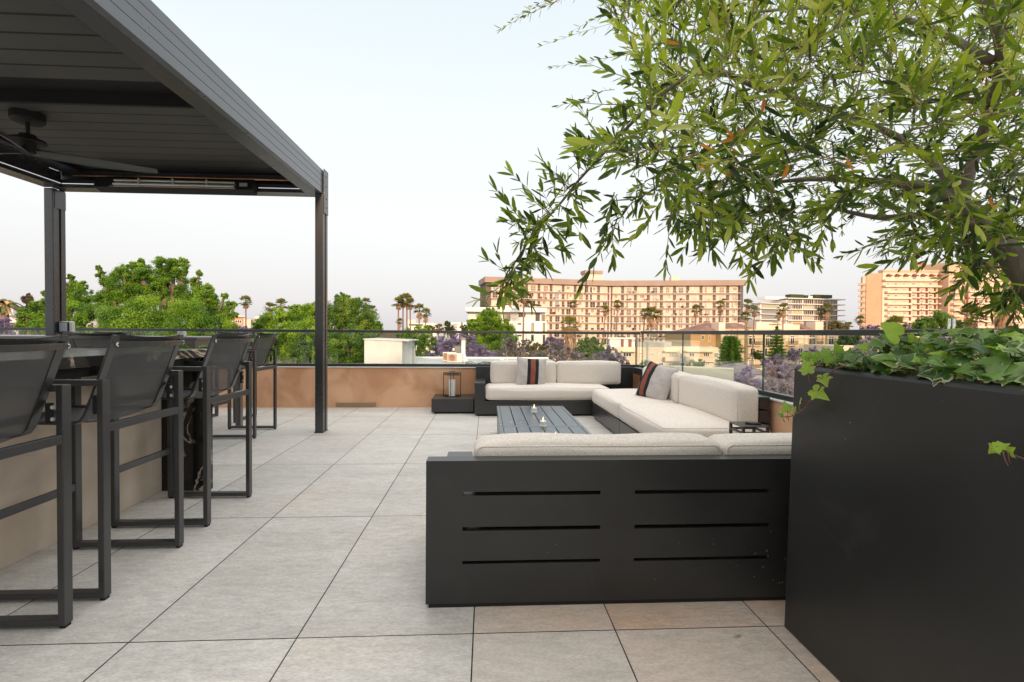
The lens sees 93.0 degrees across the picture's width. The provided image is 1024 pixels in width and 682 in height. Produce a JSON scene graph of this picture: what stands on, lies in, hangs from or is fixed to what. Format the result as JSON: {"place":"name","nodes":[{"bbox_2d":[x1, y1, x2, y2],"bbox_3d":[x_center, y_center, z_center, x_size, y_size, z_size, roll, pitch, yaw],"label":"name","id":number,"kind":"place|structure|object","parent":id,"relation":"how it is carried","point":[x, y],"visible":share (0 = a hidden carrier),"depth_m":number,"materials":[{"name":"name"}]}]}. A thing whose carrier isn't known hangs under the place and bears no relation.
{"place":"outdoors","nodes":[
{"label":"outdoors","id":0,"kind":"place"},
{"bbox_2d":[232,316,250,327],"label":"orange building","id":1,"kind":"structure","parent":0,"point":[238,320],"depth_m":147.56,"materials":[{"name":"brown"}]},
{"bbox_2d":[380,333,401,338],"bbox_3d":[-11.865,-0.648,50.395,2.294,0.832,6.100,0,1,-3],"label":"dark rooftop","id":2,"kind":"object","parent":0,"point":[388,335],"visible":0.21,"depth_m":47.43,"materials":[{"name":"grey metal"}]},
{"bbox_2d":[0,407,839,681],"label":"terrace floor","id":3,"kind":"structure","parent":0,"point":[305,561],"depth_m":2.01,"materials":[{"name":"tile"}]},
{"bbox_2d":[0,335,72,628],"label":"bar stool","id":4,"kind":"object","parent":3,"relation":"on","point":[28,368],"visible":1,"depth_m":1.81,"materials":[{"name":"black metal"}]},
{"bbox_2d":[0,334,184,600],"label":"bar stool","id":5,"kind":"object","parent":3,"relation":"on","point":[132,373],"visible":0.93,"depth_m":2.25,"materials":[{"name":"black metal"}]},
{"bbox_2d":[66,332,126,347],"bbox_3d":[-3.484,0.480,4.313,0.540,1.121,0.619,0,1,-3],"label":"bar stool","id":6,"kind":"object","parent":3,"relation":"on","point":[88,340],"visible":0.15,"depth_m":4.05,"materials":[{"name":"black fabric"}]},
{"bbox_2d":[0,348,212,569],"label":"bar counter","id":7,"kind":"object","parent":3,"relation":"on","point":[32,530],"visible":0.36,"depth_m":2.79,"materials":[{"name":"beige paint"}]},
{"bbox_2d":[0,335,242,425],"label":"bar table","id":8,"kind":"object","parent":3,"relation":"on","point":[193,342],"visible":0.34,"depth_m":5.12,"materials":[{"name":"black marble"},{"name":"black matte metal"}]},
{"bbox_2d":[0,0,327,432],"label":"pergola","id":9,"kind":"object","parent":3,"relation":"on","point":[148,83],"visible":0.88,"depth_m":3.94,"materials":[{"name":"black metal"}]},
{"bbox_2d":[59,321,74,332],"bbox_3d":[-4.917,-0.154,5.373,0.129,0.126,0.070,0,1,-3],"label":"wall speaker","id":10,"kind":"object","parent":9,"relation":"attached to","point":[66,326],"depth_m":5.34,"materials":[{"name":"white paint"}]},
{"bbox_2d":[0,107,157,173],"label":"ceiling fan","id":11,"kind":"object","parent":9,"relation":"hanging from","point":[26,142],"visible":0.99,"depth_m":3.99,"materials":[{"name":"black metal"}]},
{"bbox_2d":[93,177,256,195],"bbox_3d":[-3.619,-1.673,5.239,1.640,0.139,0.150,0,1,-3],"label":"patio heater","id":12,"kind":"object","parent":9,"relation":"attached to","point":[170,186],"visible":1,"depth_m":5.21,"materials":[{"name":"black metal"}]},
{"bbox_2d":[110,334,253,527],"bbox_3d":[-2.004,0.512,3.064,0.619,1.121,0.540,0,1,-3],"label":"bar stool","id":13,"kind":"object","parent":3,"relation":"on","point":[221,364],"visible":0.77,"depth_m":2.96,"materials":[{"name":"black metal"}]},
{"bbox_2d":[199,332,256,422],"bbox_3d":[-3.683,0.444,6.284,0.540,1.121,0.619,0,1,-3],"label":"bar stool","id":14,"kind":"object","parent":3,"relation":"on","point":[216,413],"visible":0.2,"depth_m":6.47,"materials":[{"name":"black metal"}]},
{"bbox_2d":[213,333,277,438],"bbox_3d":[-2.955,0.465,5.382,0.619,1.121,0.540,0,1,-3],"label":"bar stool","id":15,"kind":"object","parent":3,"relation":"on","point":[260,350],"visible":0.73,"depth_m":5.37,"materials":[{"name":"black metal"}]},
{"bbox_2d":[219,366,638,407],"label":"parapet wall","id":16,"kind":"structure","parent":3,"relation":"on","point":[385,386],"depth_m":7.31,"materials":[{"name":"brown paint"}]},
{"bbox_2d":[0,327,639,366],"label":"glass railing","id":17,"kind":"object","parent":16,"relation":"on","point":[346,331],"visible":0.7,"depth_m":7.33,"materials":[{"name":"teal"}]},
{"bbox_2d":[431,394,473,413],"bbox_3d":[-0.844,0.907,7.048,0.585,0.210,0.530,0,1,-3],"label":"side table","id":18,"kind":"object","parent":3,"relation":"on","point":[442,404],"visible":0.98,"depth_m":6.79,"materials":[{"name":"black metal"}]},
{"bbox_2d":[443,371,460,396],"bbox_3d":[-0.871,0.620,7.066,0.189,0.361,0.189,-1,1,-43],"label":"lantern","id":19,"kind":"object","parent":18,"relation":"on","point":[451,386],"visible":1,"depth_m":7.03,"materials":[{"name":"black metal"}]},
{"bbox_2d":[497,406,590,433],"bbox_3d":[0.267,0.917,4.370,0.760,0.300,2.435,0,1,-3],"label":"coffee table","id":20,"kind":"object","parent":3,"relation":"on","point":[525,419],"visible":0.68,"depth_m":4.66,"materials":[{"name":"grey wood"}]},
{"bbox_2d":[475,360,632,415],"bbox_3d":[0.715,0.655,7.030,2.486,0.737,0.799,0,1,-3],"label":"sofa","id":21,"kind":"object","parent":3,"relation":"on","point":[569,386],"visible":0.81,"depth_m":6.84,"materials":[{"name":"beige fabric"}]},
{"bbox_2d":[516,356,546,384],"bbox_3d":[0.271,0.447,6.903,0.440,0.440,0.185,4,-13,-6],"label":"throw pillow","id":22,"kind":"object","parent":21,"relation":"on","point":[530,371],"visible":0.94,"depth_m":6.84,"materials":[{"name":"fabric"}]},
{"bbox_2d":[426,432,791,607],"bbox_3d":[0.820,0.765,2.480,2.395,0.678,0.840,0,1,-3],"label":"sofa","id":23,"kind":"object","parent":3,"relation":"on","point":[520,519],"visible":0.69,"depth_m":2.04,"materials":[{"name":"black metal"}]},
{"bbox_2d":[592,366,769,437],"bbox_3d":[1.567,0.689,5.639,0.931,0.730,3.508,0,1,-3],"label":"sofa","id":24,"kind":"object","parent":3,"relation":"on","point":[706,406],"visible":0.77,"depth_m":4.44,"materials":[{"name":"beige fabric"}]},
{"bbox_2d":[635,360,678,399],"bbox_3d":[1.640,0.471,5.523,0.175,0.450,0.450,23,-1,-33],"label":"throw pillow","id":25,"kind":"object","parent":24,"relation":"on","point":[655,382],"visible":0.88,"depth_m":5.44,"materials":[{"name":"fabric"}]},
{"bbox_2d":[639,375,792,432],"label":"parapet wall","id":26,"kind":"structure","parent":3,"relation":"on","point":[777,423],"depth_m":3.93,"materials":[{"name":"brown paint"}]},
{"bbox_2d":[640,328,1023,401],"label":"glass railing","id":27,"kind":"object","parent":26,"relation":"on","point":[789,398],"visible":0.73,"depth_m":3.98,"materials":[{"name":"teal"}]},
{"bbox_2d":[729,421,769,433],"bbox_3d":[1.766,0.854,3.633,0.200,0.472,0.200,0,1,-3],"label":"side table","id":28,"kind":"object","parent":3,"relation":"on","point":[744,426],"visible":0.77,"depth_m":3.60,"materials":[{"name":"black metal"}]},
{"bbox_2d":[784,364,1023,681],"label":"planter box","id":29,"kind":"object","parent":3,"relation":"on","point":[905,554],"visible":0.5,"depth_m":1.36,"materials":[{"name":"metal"}]},
{"bbox_2d":[466,0,1023,337],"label":"olive tree","id":30,"kind":"object","parent":29,"relation":"in","point":[997,235],"visible":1,"depth_m":1.39,"materials":[{"name":"green plant"}]},
{"bbox_2d":[777,322,1023,465],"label":"ivy plant","id":31,"kind":"object","parent":29,"relation":"in","point":[934,358],"visible":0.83,"depth_m":1.41,"materials":[{"name":"green plant"}]},
{"bbox_2d":[408,320,435,354],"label":"white block","id":32,"kind":"structure","parent":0,"point":[413,323],"depth_m":168.67,"materials":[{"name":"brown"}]},
{"bbox_2d":[465,307,546,356],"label":"white house","id":33,"kind":"structure","parent":0,"point":[533,321],"depth_m":70.77,"materials":[{"name":"beige paint"}]},
{"bbox_2d":[0,0,1023,329],"label":"sky","id":34,"kind":"structure","parent":0,"point":[409,108],"materials":[{"name":"white"}]},
{"bbox_2d":[478,270,745,360],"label":"apartment block","id":35,"kind":"structure","parent":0,"point":[674,299],"depth_m":182.56,"materials":[{"name":"brown concrete"}]},
{"bbox_2d":[557,295,737,347],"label":"windows","id":36,"kind":"structure","parent":35,"relation":"in","point":[654,297],"depth_m":183.48,"materials":[{"name":"beige glass"}]},
{"bbox_2d":[661,365,733,380],"bbox_3d":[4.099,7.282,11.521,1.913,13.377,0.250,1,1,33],"label":"boundary wall","id":37,"kind":"structure","parent":0,"point":[722,373],"depth_m":11.05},
{"bbox_2d":[858,263,1023,358],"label":"hotel","id":38,"kind":"structure","parent":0,"point":[911,297],"depth_m":247.52,"materials":[{"name":"beige concrete"}]},
{"bbox_2d":[945,319,955,338],"bbox_3d":[2.760,0.535,3.089,0.140,1.353,0.100,0,1,-3],"label":"grab rail","id":39,"kind":"object","parent":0,"point":[949,324],"visible":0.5,"depth_m":3.06,"materials":[{"name":"white paint"}]},
{"bbox_3d":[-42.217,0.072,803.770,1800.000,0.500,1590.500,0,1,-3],"label":"city ground","id":40,"kind":"structure","parent":0,"visible":0},
{"bbox_2d":[0,316,23,334],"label":"jacaranda tree","id":41,"kind":"object","parent":40,"relation":"on","point":[5,332],"visible":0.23,"depth_m":28.37,"materials":[{"name":"purple plant"}]},
{"bbox_2d":[0,299,23,323],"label":"feather palm","id":42,"kind":"object","parent":40,"relation":"on","point":[6,305],"visible":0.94,"depth_m":54.66,"materials":[{"name":"green plant"}]},
{"bbox_2d":[20,293,40,312],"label":"dark tree","id":43,"kind":"object","parent":40,"relation":"on","point":[27,298],"visible":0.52,"depth_m":56.80,"materials":[{"name":"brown plant"}]},
{"bbox_2d":[12,273,103,334],"bbox_3d":[-24.728,4.829,27.112,7.257,17.350,2.714,1,1,12],"label":"broad tree","id":44,"kind":"object","parent":40,"relation":"on","point":[76,302],"visible":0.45,"depth_m":27.21,"materials":[{"name":"green plant"}]},
{"bbox_2d":[9,306,123,334],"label":"white building","id":45,"kind":"structure","parent":40,"relation":"on","point":[13,317],"depth_m":57.30,"materials":[{"name":"white"}]},
{"bbox_2d":[88,256,239,348],"bbox_3d":[-18.206,4.520,24.740,8.363,18.145,4.892,0,1,-3],"label":"broad tree","id":46,"kind":"object","parent":40,"relation":"on","point":[179,305],"visible":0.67,"depth_m":25.46,"materials":[{"name":"green plant"}]},
{"bbox_2d":[238,295,251,325],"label":"fan palm","id":47,"kind":"object","parent":40,"relation":"on","point":[246,304],"visible":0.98,"depth_m":116.54,"materials":[{"name":"green plant"}]},
{"bbox_2d":[273,297,286,362],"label":"fan palm","id":48,"kind":"object","parent":40,"relation":"on","point":[281,300],"visible":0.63,"depth_m":107.03,"materials":[{"name":"green plant"}]},
{"bbox_2d":[250,301,335,362],"bbox_3d":[-13.458,5.527,29.303,6.612,16.037,4.633,0,1,-3],"label":"broad tree","id":49,"kind":"object","parent":40,"relation":"on","point":[298,316],"visible":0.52,"depth_m":28.57,"materials":[{"name":"green plant"}]},
{"bbox_2d":[309,292,383,362],"bbox_3d":[-9.566,5.289,28.550,5.114,16.597,4.611,0,1,-3],"label":"broad tree","id":50,"kind":"object","parent":40,"relation":"on","point":[345,311],"visible":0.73,"depth_m":28.70,"materials":[{"name":"green plant"}]},
{"bbox_2d":[392,296,403,329],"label":"fan palm","id":51,"kind":"object","parent":40,"relation":"on","point":[398,305],"visible":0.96,"depth_m":88.73,"materials":[{"name":"green plant"}]},
{"bbox_2d":[400,293,413,326],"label":"fan palm","id":52,"kind":"object","parent":40,"relation":"on","point":[406,295],"visible":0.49,"depth_m":88.89,"materials":[{"name":"green plant"}]},
{"bbox_2d":[403,297,415,328],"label":"fan palm","id":53,"kind":"object","parent":40,"relation":"on","point":[408,304],"visible":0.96,"depth_m":86.93,"materials":[{"name":"green plant"}]},
{"bbox_2d":[395,327,436,356],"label":"bushy tree","id":54,"kind":"object","parent":40,"relation":"on","point":[424,339],"visible":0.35,"depth_m":35.41,"materials":[{"name":"green plant"}]},
{"bbox_2d":[406,324,430,353],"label":"bushy tree","id":55,"kind":"object","parent":40,"relation":"on","point":[418,327],"visible":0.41,"depth_m":79.20,"materials":[{"name":"green plant"}]},
{"bbox_2d":[413,303,424,324],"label":"fan palm","id":56,"kind":"object","parent":40,"relation":"on","point":[419,305],"visible":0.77,"depth_m":82.94,"materials":[{"name":"green plant"}]},
{"bbox_2d":[419,307,430,325],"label":"fan palm","id":57,"kind":"object","parent":40,"relation":"on","point":[426,315],"visible":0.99,"depth_m":81.02,"materials":[{"name":"green plant"}]},
{"bbox_2d":[428,324,447,356],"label":"round tree","id":58,"kind":"object","parent":40,"relation":"on","point":[435,327],"visible":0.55,"depth_m":118.98,"materials":[{"name":"brown plant"}]},
{"bbox_2d":[436,322,465,351],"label":"building","id":59,"kind":"structure","parent":40,"relation":"on","point":[456,325],"depth_m":140.58,"materials":[{"name":"brown"}]},
{"bbox_2d":[353,338,555,363],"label":"flat roof building","id":60,"kind":"structure","parent":40,"relation":"on","point":[387,351],"depth_m":23.76,"materials":[{"name":"white paint"}]},
{"bbox_2d":[447,353,463,362],"bbox_3d":[-3.322,1.000,28.458,0.944,0.551,0.386,1,1,19],"label":"air conditioner","id":61,"kind":"object","parent":60,"relation":"on","point":[455,357],"visible":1,"depth_m":28.30,"materials":[{"name":"beige metal"}]},
{"bbox_2d":[461,338,468,361],"bbox_3d":[-2.994,0.522,29.898,0.680,1.470,0.670,0,1,-3],"label":"vent pipe","id":62,"kind":"object","parent":60,"relation":"on","point":[463,347],"visible":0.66,"depth_m":29.77,"materials":[{"name":"white metal"}]},
{"bbox_2d":[444,320,467,337],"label":"dark tree","id":63,"kind":"object","parent":40,"relation":"on","point":[448,325],"visible":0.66,"depth_m":117.07,"materials":[{"name":"green plant"}]},
{"bbox_2d":[422,333,498,356],"bbox_3d":[-4.600,6.346,41.986,6.959,14.085,2.406,0,1,-3],"label":"jacaranda tree","id":64,"kind":"object","parent":40,"relation":"on","point":[440,347],"visible":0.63,"depth_m":41.45,"materials":[{"name":"purple plant"}]},
{"bbox_2d":[465,307,518,353],"bbox_3d":[-2.222,4.764,51.894,5.966,16.939,3.746,0,1,-3],"label":"bushy tree","id":65,"kind":"object","parent":40,"relation":"on","point":[486,319],"visible":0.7,"depth_m":51.25,"materials":[{"name":"green plant"}]},
{"bbox_2d":[493,336,537,356],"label":"jacaranda tree","id":66,"kind":"object","parent":40,"relation":"on","point":[509,343],"visible":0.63,"depth_m":43.90,"materials":[{"name":"purple plant"}]},
{"bbox_2d":[515,291,532,352],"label":"fan palm","id":67,"kind":"object","parent":40,"relation":"on","point":[523,301],"visible":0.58,"depth_m":62.01,"materials":[{"name":"green plant"}]},
{"bbox_2d":[517,341,551,356],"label":"bushy tree","id":68,"kind":"object","parent":40,"relation":"on","point":[535,346],"visible":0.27,"depth_m":46.09,"materials":[{"name":"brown plant"}]},
{"bbox_2d":[542,335,564,349],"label":"jacaranda tree","id":69,"kind":"object","parent":40,"relation":"on","point":[551,339],"visible":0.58,"depth_m":60.20,"materials":[{"name":"purple plant"}]},
{"bbox_2d":[534,342,602,361],"bbox_3d":[4.531,6.764,40.435,5.949,13.433,1.606,0,1,-3],"label":"jacaranda tree","id":70,"kind":"object","parent":40,"relation":"on","point":[556,350],"visible":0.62,"depth_m":40.10,"materials":[{"name":"purple plant"}]},
{"bbox_2d":[559,316,580,360],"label":"skirted palm","id":71,"kind":"object","parent":40,"relation":"on","point":[570,338],"visible":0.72,"depth_m":46.00,"materials":[{"name":"brown plant"}]},
{"bbox_2d":[574,336,607,359],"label":"conifer tree","id":72,"kind":"object","parent":40,"relation":"on","point":[594,348],"visible":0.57,"depth_m":55.24,"materials":[{"name":"green plant"}]},
{"bbox_2d":[600,305,608,342],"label":"fan palm","id":73,"kind":"object","parent":40,"relation":"on","point":[605,307],"visible":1,"depth_m":121.18,"materials":[{"name":"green plant"}]},
{"bbox_2d":[592,344,629,363],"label":"jacaranda tree","id":74,"kind":"object","parent":40,"relation":"on","point":[609,356],"visible":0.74,"depth_m":42.31,"materials":[{"name":"purple plant"}]},
{"bbox_2d":[612,300,621,336],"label":"fan palm","id":75,"kind":"object","parent":40,"relation":"on","point":[617,306],"visible":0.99,"depth_m":119.20,"materials":[{"name":"green plant"}]},
{"bbox_2d":[635,335,637,364],"bbox_3d":[15.545,6.197,61.017,2.000,13.987,0.280,0,1,-3],"label":"utility pole","id":76,"kind":"object","parent":40,"relation":"on","point":[636,340],"visible":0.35,"depth_m":60.84,"materials":[{"name":"brown"}]},
{"bbox_2d":[640,308,647,340],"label":"fan palm","id":77,"kind":"object","parent":40,"relation":"on","point":[642,314],"visible":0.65,"depth_m":113.57,"materials":[{"name":"green plant"}]},
{"bbox_2d":[644,307,659,340],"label":"fan palm","id":78,"kind":"object","parent":40,"relation":"on","point":[650,310],"visible":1,"depth_m":109.42,"materials":[{"name":"green plant"}]},
{"bbox_2d":[654,309,662,340],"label":"fan palm","id":79,"kind":"object","parent":40,"relation":"on","point":[657,321],"visible":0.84,"depth_m":113.68,"materials":[{"name":"green plant"}]},
{"bbox_2d":[603,337,724,366],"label":"beige flats","id":80,"kind":"structure","parent":40,"relation":"on","point":[663,353],"depth_m":84.02,"materials":[{"name":"white paint"}]},
{"bbox_2d":[640,358,705,366],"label":"bushy tree","id":81,"kind":"object","parent":40,"relation":"on","point":[699,363],"visible":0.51,"depth_m":63.19,"materials":[{"name":"green plant"}]},
{"bbox_2d":[690,304,702,326],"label":"fan palm","id":82,"kind":"object","parent":40,"relation":"on","point":[696,307],"visible":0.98,"depth_m":120.22,"materials":[{"name":"green plant"}]},
{"bbox_2d":[713,300,725,321],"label":"fan palm","id":83,"kind":"object","parent":40,"relation":"on","point":[719,308],"visible":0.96,"depth_m":124.63,"materials":[{"name":"green plant"}]},
{"bbox_2d":[713,335,746,365],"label":"araucaria tree","id":84,"kind":"object","parent":40,"relation":"on","point":[729,347],"visible":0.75,"depth_m":67.12,"materials":[{"name":"green plant"}]},
{"bbox_2d":[714,363,765,385],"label":"house","id":85,"kind":"structure","parent":40,"relation":"on","point":[737,367],"depth_m":48.63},
{"bbox_2d":[740,311,751,363],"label":"fan palm","id":86,"kind":"object","parent":40,"relation":"on","point":[744,318],"visible":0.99,"depth_m":110.81,"materials":[{"name":"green plant"}]},
{"bbox_2d":[741,299,755,355],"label":"fan palm","id":87,"kind":"object","parent":40,"relation":"on","point":[746,306],"visible":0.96,"depth_m":112.66,"materials":[{"name":"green plant"}]},
{"bbox_2d":[734,365,764,389],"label":"jacaranda tree","id":88,"kind":"object","parent":40,"relation":"on","point":[749,376],"visible":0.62,"depth_m":27.61,"materials":[{"name":"purple plant"}]},
{"bbox_2d":[665,321,838,387],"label":"villa apartments","id":89,"kind":"structure","parent":40,"relation":"on","point":[795,342],"depth_m":119.06,"materials":[{"name":"brown"}]},
{"bbox_2d":[750,305,759,366],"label":"fan palm","id":90,"kind":"object","parent":40,"relation":"on","point":[754,313],"visible":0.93,"depth_m":115.03,"materials":[{"name":"brown plant"}]},
{"bbox_2d":[742,347,781,386],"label":"bushy tree","id":91,"kind":"object","parent":40,"relation":"on","point":[758,356],"visible":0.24,"depth_m":87.16,"materials":[{"name":"green plant"}]},
{"bbox_2d":[765,326,786,376],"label":"araucaria tree","id":92,"kind":"object","parent":40,"relation":"on","point":[777,350],"visible":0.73,"depth_m":80.00,"materials":[{"name":"green plant"}]},
{"bbox_2d":[764,360,798,395],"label":"jacaranda tree","id":93,"kind":"object","parent":40,"relation":"on","point":[782,372],"visible":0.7,"depth_m":28.73,"materials":[{"name":"purple plant"}]},
{"bbox_2d":[776,302,790,390],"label":"fan palm","id":94,"kind":"object","parent":40,"relation":"on","point":[783,311],"visible":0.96,"depth_m":118.39,"materials":[{"name":"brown plant"}]},
{"bbox_2d":[743,294,845,329],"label":"glass apartments","id":95,"kind":"structure","parent":40,"relation":"on","point":[803,309],"depth_m":276.99,"materials":[{"name":"white"}]},
{"bbox_2d":[760,346,833,380],"bbox_3d":[31.907,6.976,51.860,11.189,13.005,1.844,0,1,-3],"label":"jacaranda tree","id":96,"kind":"object","parent":40,"relation":"on","point":[790,357],"visible":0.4,"depth_m":51.49,"materials":[{"name":"purple plant"}]},
{"bbox_2d":[820,302,834,344],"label":"fan palm","id":97,"kind":"object","parent":40,"relation":"on","point":[827,313],"visible":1,"depth_m":119.99,"materials":[{"name":"green plant"}]},
{"bbox_2d":[803,344,854,353],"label":"cream building","id":98,"kind":"structure","parent":40,"relation":"on","point":[819,347],"depth_m":102.97,"materials":[{"name":"beige concrete"}]},
{"bbox_2d":[823,320,849,329],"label":"round tree","id":99,"kind":"object","parent":40,"relation":"on","point":[838,325],"visible":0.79,"depth_m":134.24,"materials":[{"name":"green plant"}]},
{"bbox_2d":[836,336,870,344],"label":"bushy tree","id":100,"kind":"object","parent":40,"relation":"on","point":[844,340],"visible":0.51,"depth_m":103.26,"materials":[{"name":"green plant"}]},
{"bbox_2d":[853,315,865,336],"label":"fan palm","id":101,"kind":"object","parent":40,"relation":"on","point":[860,321],"visible":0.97,"depth_m":145.27,"materials":[{"name":"green plant"}]},
{"bbox_2d":[860,324,880,348],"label":"jacaranda tree","id":102,"kind":"object","parent":40,"relation":"on","point":[868,327],"visible":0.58,"depth_m":124.59,"materials":[{"name":"purple plant"}]},
{"bbox_2d":[851,336,905,359],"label":"jacaranda tree","id":103,"kind":"object","parent":40,"relation":"on","point":[860,341],"visible":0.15,"depth_m":46.64,"materials":[{"name":"purple plant"}]},
{"bbox_2d":[885,315,909,328],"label":"bushy tree","id":104,"kind":"object","parent":40,"relation":"on","point":[895,318],"visible":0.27,"depth_m":98.34,"materials":[{"name":"green plant"}]},
{"bbox_2d":[910,308,964,328],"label":"round tree","id":105,"kind":"object","parent":40,"relation":"on","point":[940,317],"visible":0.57,"depth_m":103.85,"materials":[{"name":"green plant"}]},
{"bbox_2d":[952,303,988,361],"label":"fan palm","id":106,"kind":"object","parent":40,"relation":"on","point":[963,311],"visible":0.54,"depth_m":89.14,"materials":[{"name":"green plant"}]},
{"bbox_2d":[986,291,1023,328],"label":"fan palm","id":107,"kind":"object","parent":40,"relation":"on","point":[999,322],"visible":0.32,"depth_m":84.19,"materials":[{"name":"brown plant"}]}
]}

